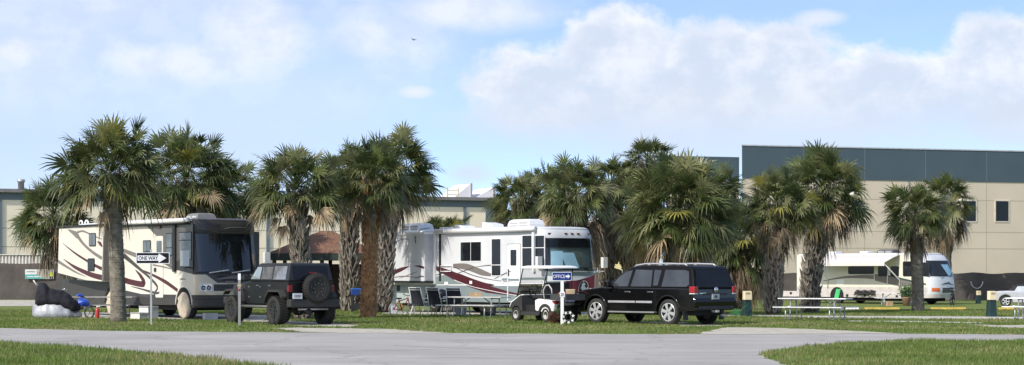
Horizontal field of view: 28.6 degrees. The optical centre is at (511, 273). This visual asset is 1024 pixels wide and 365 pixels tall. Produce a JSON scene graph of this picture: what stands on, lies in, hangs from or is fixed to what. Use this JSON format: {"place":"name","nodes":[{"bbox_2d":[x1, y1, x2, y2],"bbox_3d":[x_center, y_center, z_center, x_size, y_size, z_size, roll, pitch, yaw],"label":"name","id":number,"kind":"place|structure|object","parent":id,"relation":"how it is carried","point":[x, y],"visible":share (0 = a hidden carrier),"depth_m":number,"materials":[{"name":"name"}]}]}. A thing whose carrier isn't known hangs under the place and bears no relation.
{"place":"outdoors","nodes":[
{"label":"outdoors","id":0,"kind":"place"},
{"bbox_2d":[0,300,34,305],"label":"back road","id":1,"kind":"structure","parent":0,"point":[17,302],"depth_m":130.48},
{"bbox_2d":[0,254,53,263],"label":"corrugated wall","id":2,"kind":"structure","parent":0,"point":[17,258],"depth_m":149.99,"materials":[{"name":"beige metal"}]},
{"bbox_2d":[242,320,355,326],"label":"driveway","id":3,"kind":"structure","parent":0,"point":[306,323],"depth_m":62.46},
{"bbox_2d":[223,263,339,324],"bbox_3d":[-7.367,0.649,63.756,2.060,1.939,4.890,0,0,-34],"label":"off road vehicle","id":4,"kind":"object","parent":3,"relation":"on","point":[281,292],"visible":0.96,"depth_m":62.18,"materials":[{"name":"black paint"}]},
{"bbox_2d":[0,328,1023,364],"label":"road","id":5,"kind":"structure","parent":0,"point":[313,348],"depth_m":44.42,"materials":[{"name":"asphalt"}]},
{"bbox_2d":[0,299,1023,364],"bbox_3d":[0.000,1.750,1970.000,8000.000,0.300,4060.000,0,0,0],"label":"ground","id":6,"kind":"structure","parent":0,"point":[969,304],"depth_m":102.70,"materials":[{"name":"plant"}]},
{"bbox_2d":[0,262,61,298],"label":"fence","id":7,"kind":"object","parent":6,"relation":"on","point":[15,283],"visible":0.24,"depth_m":146.01,"materials":[{"name":"brown"}]},
{"bbox_2d":[25,269,53,278],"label":"banner","id":8,"kind":"object","parent":7,"relation":"attached to","point":[31,274],"visible":0.81,"depth_m":145.79,"materials":[{"name":"white plastic"}]},
{"bbox_2d":[6,174,99,309],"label":"palm tree","id":9,"kind":"object","parent":6,"relation":"on","point":[33,231],"visible":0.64,"depth_m":92.22,"materials":[{"name":"green plant"}]},
{"bbox_2d":[32,280,81,317],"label":"covered motorcycle","id":10,"kind":"object","parent":6,"relation":"on","point":[50,303],"visible":0.91,"depth_m":71.31,"materials":[{"name":"black fabric"}]},
{"bbox_2d":[77,298,89,306],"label":"plastic bag","id":11,"kind":"object","parent":10,"relation":"on","point":[83,302],"visible":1,"depth_m":71.80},
{"bbox_2d":[84,306,94,317],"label":"spare bicycle wheel","id":12,"kind":"object","parent":6,"relation":"on","point":[89,312],"visible":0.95,"depth_m":71.38,"materials":[{"name":"black rubber"}]},
{"bbox_2d":[95,306,99,317],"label":"fire extinguisher","id":13,"kind":"object","parent":6,"relation":"on","point":[97,312],"visible":0.9,"depth_m":71.14,"materials":[{"name":"red metal"}]},
{"bbox_2d":[40,111,173,321],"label":"palm tree","id":14,"kind":"object","parent":6,"relation":"on","point":[135,190],"visible":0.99,"depth_m":65.61,"materials":[{"name":"green plant"}]},
{"bbox_2d":[130,306,158,318],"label":"step stool","id":15,"kind":"object","parent":6,"relation":"on","point":[144,312],"visible":0.93,"depth_m":69.91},
{"bbox_2d":[0,339,296,364],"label":"front lawn grass","id":16,"kind":"structure","parent":6,"relation":"on","point":[18,352],"depth_m":37.00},
{"bbox_2d":[136,249,169,325],"bbox_3d":[-10.913,0.432,61.020,1.006,2.337,0.060,0,0,-5],"label":"one way sign","id":17,"kind":"object","parent":6,"relation":"on","point":[150,257],"visible":0.99,"depth_m":61.00,"materials":[{"name":"metal"}]},
{"bbox_2d":[78,312,266,320],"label":"parking pad","id":18,"kind":"object","parent":6,"relation":"on","point":[222,317],"visible":0.23,"depth_m":74.18,"materials":[{"name":"concrete"}]},
{"bbox_2d":[72,296,136,316],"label":"picnic table","id":19,"kind":"object","parent":18,"relation":"on","point":[127,305],"visible":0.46,"depth_m":73.26,"materials":[{"name":"metal"}]},
{"bbox_2d":[56,213,269,318],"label":"motorhome","id":20,"kind":"object","parent":18,"relation":"on","point":[212,256],"visible":0.72,"depth_m":71.18,"materials":[{"name":"beige paint"}]},
{"bbox_2d":[88,258,94,270],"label":"window","id":21,"kind":"structure","parent":20,"relation":"in","point":[91,261],"depth_m":75.32,"materials":[{"name":"grey glass"}]},
{"bbox_2d":[89,233,95,245],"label":"window","id":22,"kind":"structure","parent":20,"relation":"in","point":[92,236],"depth_m":75.25,"materials":[{"name":"grey glass"}]},
{"bbox_2d":[143,240,150,251],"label":"window","id":23,"kind":"structure","parent":20,"relation":"in","point":[146,243],"depth_m":72.59,"materials":[{"name":"grey glass"}]},
{"bbox_2d":[154,236,162,297],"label":"door","id":24,"kind":"structure","parent":20,"relation":"in","point":[158,271],"depth_m":71.77,"materials":[{"name":"white paint"}]},
{"bbox_2d":[166,233,171,255],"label":"window","id":25,"kind":"structure","parent":20,"relation":"in","point":[168,235],"depth_m":71.05,"materials":[{"name":"grey glass"}]},
{"bbox_2d":[179,231,191,259],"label":"cab window","id":26,"kind":"structure","parent":20,"relation":"in","point":[185,238],"depth_m":69.98,"materials":[{"name":"grey glass"}]},
{"bbox_2d":[122,120,247,219],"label":"palm tree","id":27,"kind":"object","parent":6,"relation":"on","point":[187,197],"visible":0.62,"depth_m":89.30,"materials":[{"name":"green plant"}]},
{"bbox_2d":[203,313,217,319],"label":"concrete block","id":28,"kind":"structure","parent":6,"relation":"on","point":[210,316],"depth_m":68.50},
{"bbox_2d":[198,157,265,237],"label":"palm tree","id":29,"kind":"object","parent":6,"relation":"on","point":[248,168],"visible":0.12,"depth_m":93.75,"materials":[{"name":"green plant"}]},
{"bbox_2d":[237,273,240,325],"bbox_3d":[-8.281,0.800,61.000,0.110,1.600,0.060,0,0,0],"label":"marker post","id":30,"kind":"object","parent":6,"relation":"on","point":[239,298],"visible":0.95,"depth_m":60.98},
{"bbox_2d":[0,179,507,284],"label":"warehouse","id":31,"kind":"structure","parent":6,"relation":"on","point":[462,200],"depth_m":189.97,"materials":[{"name":"beige concrete"}]},
{"bbox_2d":[237,142,350,319],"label":"palm tree","id":32,"kind":"object","parent":6,"relation":"on","point":[323,205],"visible":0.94,"depth_m":69.05,"materials":[{"name":"green plant"}]},
{"bbox_2d":[270,231,362,309],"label":"pavilion","id":33,"kind":"structure","parent":6,"relation":"on","point":[323,248],"depth_m":96.34,"materials":[{"name":"brown"}]},
{"bbox_2d":[310,138,363,310],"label":"palm tree","id":34,"kind":"object","parent":6,"relation":"on","point":[349,262],"visible":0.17,"depth_m":83.71,"materials":[{"name":"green plant"}]},
{"bbox_2d":[351,288,361,311],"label":"ice chest stand","id":35,"kind":"object","parent":6,"relation":"on","point":[355,291],"visible":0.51,"depth_m":80.80,"materials":[{"name":"blue plastic"}]},
{"bbox_2d":[276,327,440,332],"bbox_3d":[-4.530,1.590,55.726,3.573,0.001,7.446,0,0,-30],"label":"sand shoulder","id":36,"kind":"object","parent":6,"relation":"on","point":[338,330],"visible":0.95,"depth_m":55.87},
{"bbox_2d":[330,131,423,317],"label":"palm tree","id":37,"kind":"object","parent":6,"relation":"on","point":[366,196],"visible":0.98,"depth_m":71.70,"materials":[{"name":"green leaf"},{"name":"tan leaf"},{"name":"grey-brown bark"}]},
{"bbox_2d":[391,301,397,313],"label":"bucket","id":38,"kind":"object","parent":6,"relation":"on","point":[395,308],"visible":0.6,"depth_m":77.69,"materials":[{"name":"white plastic"}]},
{"bbox_2d":[348,119,446,312],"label":"palm tree","id":39,"kind":"object","parent":6,"relation":"on","point":[403,138],"visible":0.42,"depth_m":81.71,"materials":[{"name":"green plant"}]},
{"bbox_2d":[389,294,414,314],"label":"bicycle","id":40,"kind":"object","parent":6,"relation":"on","point":[397,309],"visible":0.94,"depth_m":77.15,"materials":[{"name":"metal"}]},
{"bbox_2d":[408,287,432,314],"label":"patio chair","id":41,"kind":"object","parent":6,"relation":"on","point":[416,297],"visible":0.93,"depth_m":75.42,"materials":[{"name":"black fabric"}]},
{"bbox_2d":[426,287,449,315],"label":"patio chair","id":42,"kind":"object","parent":6,"relation":"on","point":[434,298],"visible":0.82,"depth_m":74.81,"materials":[{"name":"black fabric"}]},
{"bbox_2d":[434,288,446,314],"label":"charcoal grill","id":43,"kind":"object","parent":6,"relation":"on","point":[442,291],"visible":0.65,"depth_m":76.39,"materials":[{"name":"black metal"}]},
{"bbox_2d":[422,214,472,310],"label":"palm tree","id":44,"kind":"object","parent":6,"relation":"on","point":[436,222],"visible":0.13,"depth_m":96.63,"materials":[{"name":"green plant"}]},
{"bbox_2d":[446,287,465,315],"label":"patio chair","id":45,"kind":"object","parent":6,"relation":"on","point":[451,291],"visible":0.56,"depth_m":74.36,"materials":[{"name":"grey fabric"}]},
{"bbox_2d":[455,307,466,315],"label":"storage tub","id":46,"kind":"object","parent":6,"relation":"on","point":[458,311],"visible":0.72,"depth_m":74.47,"materials":[{"name":"grey plastic"}]},
{"bbox_2d":[436,296,510,317],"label":"picnic table","id":47,"kind":"object","parent":6,"relation":"on","point":[491,305],"visible":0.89,"depth_m":72.68,"materials":[{"name":"metal"}]},
{"bbox_2d":[470,292,480,296],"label":"cardboard box","id":48,"kind":"object","parent":47,"relation":"on","point":[475,294],"visible":1,"depth_m":72.72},
{"bbox_2d":[383,311,587,315],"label":"parking pad","id":49,"kind":"object","parent":6,"relation":"on","point":[502,312],"visible":0.09,"depth_m":81.76,"materials":[{"name":"concrete"}]},
{"bbox_2d":[391,219,607,311],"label":"motorhome","id":50,"kind":"object","parent":49,"relation":"on","point":[489,259],"visible":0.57,"depth_m":80.02,"materials":[{"name":"white paint"}]},
{"bbox_2d":[391,285,435,302],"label":"compartment door","id":51,"kind":"structure","parent":50,"relation":"in","point":[399,290],"depth_m":84.85,"materials":[{"name":"teal paint"}]},
{"bbox_2d":[460,241,481,261],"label":"window","id":52,"kind":"structure","parent":50,"relation":"in","point":[470,251],"depth_m":80.86,"materials":[{"name":"black glass"}]},
{"bbox_2d":[491,238,500,275],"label":"window","id":53,"kind":"structure","parent":50,"relation":"in","point":[495,242],"depth_m":79.45,"materials":[{"name":"black glass"}]},
{"bbox_2d":[507,244,520,301],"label":"door","id":54,"kind":"structure","parent":50,"relation":"in","point":[513,250],"depth_m":78.53,"materials":[{"name":"grey paint"}]},
{"bbox_2d":[522,235,531,266],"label":"cab window","id":55,"kind":"structure","parent":50,"relation":"in","point":[526,239],"depth_m":77.81,"materials":[{"name":"glass"}]},
{"bbox_2d":[535,235,544,265],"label":"cab window","id":56,"kind":"structure","parent":50,"relation":"in","point":[539,239],"depth_m":77.07,"materials":[{"name":"glass"}]},
{"bbox_2d":[479,306,495,315],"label":"storage tub","id":57,"kind":"object","parent":6,"relation":"on","point":[487,311],"visible":0.63,"depth_m":74.04,"materials":[{"name":"black plastic"}]},
{"bbox_2d":[0,308,1023,334],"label":"verge grass","id":58,"kind":"structure","parent":6,"relation":"on","point":[25,316],"depth_m":63.12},
{"bbox_2d":[730,305,746,315],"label":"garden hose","id":59,"kind":"object","parent":58,"relation":"on","point":[736,311],"visible":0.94,"depth_m":73.57,"materials":[{"name":"green rubber"}]},
{"bbox_2d":[479,170,551,226],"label":"palm tree","id":60,"kind":"object","parent":6,"relation":"on","point":[520,207],"visible":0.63,"depth_m":97.55,"materials":[{"name":"green plant"}]},
{"bbox_2d":[509,159,578,226],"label":"palm tree","id":61,"kind":"object","parent":6,"relation":"on","point":[537,171],"visible":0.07,"depth_m":99.60,"materials":[{"name":"green plant"}]},
{"bbox_2d":[509,265,584,322],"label":"golf cart","id":62,"kind":"object","parent":6,"relation":"on","point":[531,299],"visible":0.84,"depth_m":65.64,"materials":[{"name":"white plastic"}]},
{"bbox_2d":[566,289,574,293],"bbox_3d":[1.891,0.665,64.992,0.312,0.300,0.250,0,0,0],"label":"tote bag","id":63,"kind":"object","parent":62,"relation":"on","point":[570,291],"visible":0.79,"depth_m":64.87,"materials":[{"name":"beige fabric"}]},
{"bbox_2d":[548,311,559,323],"bbox_3d":[1.318,1.375,62.704,0.366,0.450,0.442,0,0,29],"label":"shrub","id":64,"kind":"object","parent":6,"relation":"on","point":[554,317],"visible":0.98,"depth_m":62.64,"materials":[{"name":"brown plant"}]},
{"bbox_2d":[553,307,566,322],"bbox_3d":[1.499,1.322,62.889,0.474,0.559,0.444,0,0,0],"label":"shrub","id":65,"kind":"object","parent":6,"relation":"on","point":[558,310],"visible":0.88,"depth_m":62.84,"materials":[{"name":"green plant"}]},
{"bbox_2d":[552,272,571,323],"bbox_3d":[1.554,0.780,62.443,0.608,1.639,0.115,0,0,3],"label":"office sign","id":66,"kind":"object","parent":6,"relation":"on","point":[562,277],"visible":0.95,"depth_m":62.40,"materials":[{"name":"white paint"}]},
{"bbox_2d":[562,311,574,323],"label":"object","id":67,"kind":"object","parent":6,"relation":"on","point":[572,316],"visible":1,"depth_m":62.04,"materials":[{"name":"white plastic"}]},
{"bbox_2d":[531,150,618,281],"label":"palm tree","id":68,"kind":"object","parent":6,"relation":"on","point":[570,209],"visible":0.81,"depth_m":91.43,"materials":[{"name":"green plant"}]},
{"bbox_2d":[580,151,646,286],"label":"palm tree","id":69,"kind":"object","parent":6,"relation":"on","point":[611,167],"visible":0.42,"depth_m":95.41,"materials":[{"name":"green plant"}]},
{"bbox_2d":[614,175,672,272],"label":"palm tree","id":70,"kind":"object","parent":6,"relation":"on","point":[629,253],"visible":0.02,"depth_m":101.62,"materials":[{"name":"green plant"}]},
{"bbox_2d":[614,136,677,265],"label":"palm tree","id":71,"kind":"object","parent":6,"relation":"on","point":[644,147],"visible":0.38,"depth_m":96.69,"materials":[{"name":"green plant"}]},
{"bbox_2d":[602,148,748,269],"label":"palm tree","id":72,"kind":"object","parent":6,"relation":"on","point":[673,233],"visible":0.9,"depth_m":75.12,"materials":[{"name":"green plant"}]},
{"bbox_2d":[686,157,750,262],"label":"palm tree","id":73,"kind":"object","parent":6,"relation":"on","point":[725,172],"visible":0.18,"depth_m":95.64,"materials":[{"name":"green plant"}]},
{"bbox_2d":[694,198,793,309],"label":"palm tree","id":74,"kind":"object","parent":6,"relation":"on","point":[744,276],"visible":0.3,"depth_m":90.88,"materials":[{"name":"green plant"}]},
{"bbox_2d":[742,291,752,315],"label":"utility pedestal","id":75,"kind":"object","parent":6,"relation":"on","point":[746,300],"visible":0.82,"depth_m":73.85,"materials":[{"name":"green plastic"}]},
{"bbox_2d":[736,161,828,313],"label":"palm tree","id":76,"kind":"object","parent":6,"relation":"on","point":[778,220],"visible":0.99,"depth_m":77.69,"materials":[{"name":"green plant"}]},
{"bbox_2d":[701,327,885,333],"bbox_3d":[7.614,1.590,55.708,5.310,0.001,6.945,0,0,0],"label":"sand shoulder","id":77,"kind":"object","parent":6,"relation":"on","point":[739,330],"visible":1,"depth_m":54.91},
{"bbox_2d":[594,272,1023,299],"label":"fence","id":78,"kind":"object","parent":6,"relation":"on","point":[965,290],"visible":0.16,"depth_m":142.00,"materials":[{"name":"brown"}]},
{"bbox_2d":[772,298,857,320],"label":"picnic table","id":79,"kind":"object","parent":6,"relation":"on","point":[834,307],"visible":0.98,"depth_m":68.37,"materials":[{"name":"metal"}]},
{"bbox_2d":[783,291,798,296],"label":"cooler","id":80,"kind":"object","parent":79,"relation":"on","point":[785,293],"depth_m":130.11,"materials":[{"name":"paint"}]},
{"bbox_2d":[769,138,878,311],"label":"palm tree","id":81,"kind":"object","parent":6,"relation":"on","point":[821,159],"visible":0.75,"depth_m":81.46,"materials":[{"name":"green plant"}]},
{"bbox_2d":[828,289,840,305],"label":"folding chair","id":82,"kind":"object","parent":6,"relation":"on","point":[837,293],"visible":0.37,"depth_m":117.09,"materials":[{"name":"green fabric"}]},
{"bbox_2d":[669,144,1023,273],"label":"warehouse","id":83,"kind":"structure","parent":6,"relation":"on","point":[994,179],"depth_m":196.81,"materials":[{"name":"beige painted concrete"},{"name":"blue-grey painted panels"},{"name":"metal"}]},
{"bbox_2d":[962,200,976,221],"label":"window","id":84,"kind":"structure","parent":83,"relation":"in","point":[974,215],"depth_m":197.52,"materials":[{"name":"black glass"}]},
{"bbox_2d":[995,200,1009,221],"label":"window","id":85,"kind":"structure","parent":83,"relation":"in","point":[1002,207],"depth_m":198.59,"materials":[{"name":"black glass"}]},
{"bbox_2d":[783,249,954,303],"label":"motorhome","id":86,"kind":"object","parent":6,"relation":"on","point":[862,276],"visible":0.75,"depth_m":124.66,"materials":[{"name":"white paint"}]},
{"bbox_2d":[848,266,873,273],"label":"window","id":87,"kind":"structure","parent":86,"relation":"in","point":[851,269],"depth_m":125.80,"materials":[{"name":"black glass"}]},
{"bbox_2d":[878,266,886,275],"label":"window","id":88,"kind":"structure","parent":86,"relation":"in","point":[882,270],"depth_m":124.51,"materials":[{"name":"black glass"}]},
{"bbox_2d":[890,266,898,275],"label":"window","id":89,"kind":"structure","parent":86,"relation":"in","point":[895,269],"depth_m":123.82,"materials":[{"name":"black glass"}]},
{"bbox_2d":[903,261,910,275],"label":"window","id":90,"kind":"structure","parent":86,"relation":"in","point":[906,271],"depth_m":123.06,"materials":[{"name":"black glass"}]},
{"bbox_2d":[923,262,928,275],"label":"cab window","id":91,"kind":"structure","parent":86,"relation":"in","point":[925,266],"depth_m":121.99,"materials":[{"name":"black glass"}]},
{"bbox_2d":[726,314,1022,318],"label":"footpath","id":92,"kind":"structure","parent":6,"relation":"on","point":[937,317],"depth_m":74.18,"materials":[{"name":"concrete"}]},
{"bbox_2d":[1002,297,1023,318],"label":"picnic table","id":93,"kind":"object","parent":92,"relation":"on","point":[1018,306],"visible":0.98,"depth_m":69.56,"materials":[{"name":"white paint"}]},
{"bbox_2d":[864,307,899,309],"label":"wheel stop","id":94,"kind":"object","parent":6,"relation":"on","point":[879,308],"visible":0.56,"depth_m":104.94,"materials":[{"name":"yellow paint"}]},
{"bbox_2d":[886,301,892,305],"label":"cardboard box","id":95,"kind":"object","parent":6,"relation":"on","point":[889,303],"visible":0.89,"depth_m":116.45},
{"bbox_2d":[759,337,1023,364],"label":"island grass","id":96,"kind":"structure","parent":6,"relation":"on","point":[933,351],"depth_m":39.27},
{"bbox_2d":[874,293,911,305],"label":"picnic table","id":97,"kind":"object","parent":6,"relation":"on","point":[882,300],"visible":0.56,"depth_m":118.81,"materials":[{"name":"white paint"}]},
{"bbox_2d":[897,283,911,305],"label":"potted plant","id":98,"kind":"object","parent":6,"relation":"on","point":[906,298],"visible":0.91,"depth_m":116.83,"materials":[{"name":"green plant"}]},
{"bbox_2d":[875,179,953,310],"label":"palm tree","id":99,"kind":"object","parent":6,"relation":"on","point":[915,229],"visible":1,"depth_m":84.24,"materials":[{"name":"green plant"}]},
{"bbox_2d":[851,321,982,322],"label":"footpath","id":100,"kind":"structure","parent":6,"relation":"on","point":[920,321],"depth_m":66.23,"materials":[{"name":"concrete"}]},
{"bbox_2d":[906,170,978,300],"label":"palm tree","id":101,"kind":"object","parent":6,"relation":"on","point":[941,184],"visible":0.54,"depth_m":136.34,"materials":[{"name":"green plant"}]},
{"bbox_2d":[930,307,965,309],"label":"wheel stop","id":102,"kind":"object","parent":6,"relation":"on","point":[945,308],"visible":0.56,"depth_m":104.94,"materials":[{"name":"yellow paint"}]},
{"bbox_2d":[948,286,957,304],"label":"bicycle","id":103,"kind":"object","parent":6,"relation":"on","point":[952,298],"visible":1,"depth_m":118.65,"materials":[{"name":"black metal"}]},
{"bbox_2d":[975,291,980,303],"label":"utility pedestal","id":104,"kind":"object","parent":6,"relation":"on","point":[978,297],"visible":1,"depth_m":125.88,"materials":[{"name":"green plastic"}]},
{"bbox_2d":[985,291,997,316],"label":"utility pedestal","id":105,"kind":"object","parent":6,"relation":"on","point":[991,309],"visible":1,"depth_m":73.86,"materials":[{"name":"green plastic"}]},
{"bbox_2d":[967,324,1023,327],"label":"sand shoulder","id":106,"kind":"object","parent":6,"relation":"on","point":[1016,326],"visible":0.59,"depth_m":61.22},
{"bbox_2d":[996,284,1023,305],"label":"convertible car","id":107,"kind":"object","parent":6,"relation":"on","point":[1016,291],"visible":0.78,"depth_m":113.46,"materials":[{"name":"silver metal"}]},
{"bbox_2d":[998,307,1023,308],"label":"wheel stop","id":108,"kind":"object","parent":6,"relation":"on","point":[1007,308],"visible":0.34,"depth_m":104.93,"materials":[{"name":"yellow paint"}]},
{"bbox_2d":[0,0,1023,272],"label":"sky","id":109,"kind":"structure","parent":0,"point":[492,89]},
{"bbox_2d":[566,275,593,292],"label":"flag","id":110,"kind":"object","parent":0,"point":[582,284],"visible":0.52,"depth_m":73.91,"materials":[{"name":"red fabric"}]},
{"bbox_2d":[614,262,621,275],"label":"torn leaf","id":111,"kind":"object","parent":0,"point":[618,266],"visible":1,"depth_m":74.50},
{"bbox_2d":[624,321,721,325],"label":"driveway","id":112,"kind":"structure","parent":0,"point":[699,324],"depth_m":63.70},
{"bbox_2d":[574,263,736,324],"bbox_3d":[4.524,0.633,63.780,2.400,1.933,5.350,0,0,-43],"label":"sport utility vehicle","id":113,"kind":"object","parent":112,"relation":"on","point":[673,293],"visible":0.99,"depth_m":62.43,"materials":[{"name":"black paint"}]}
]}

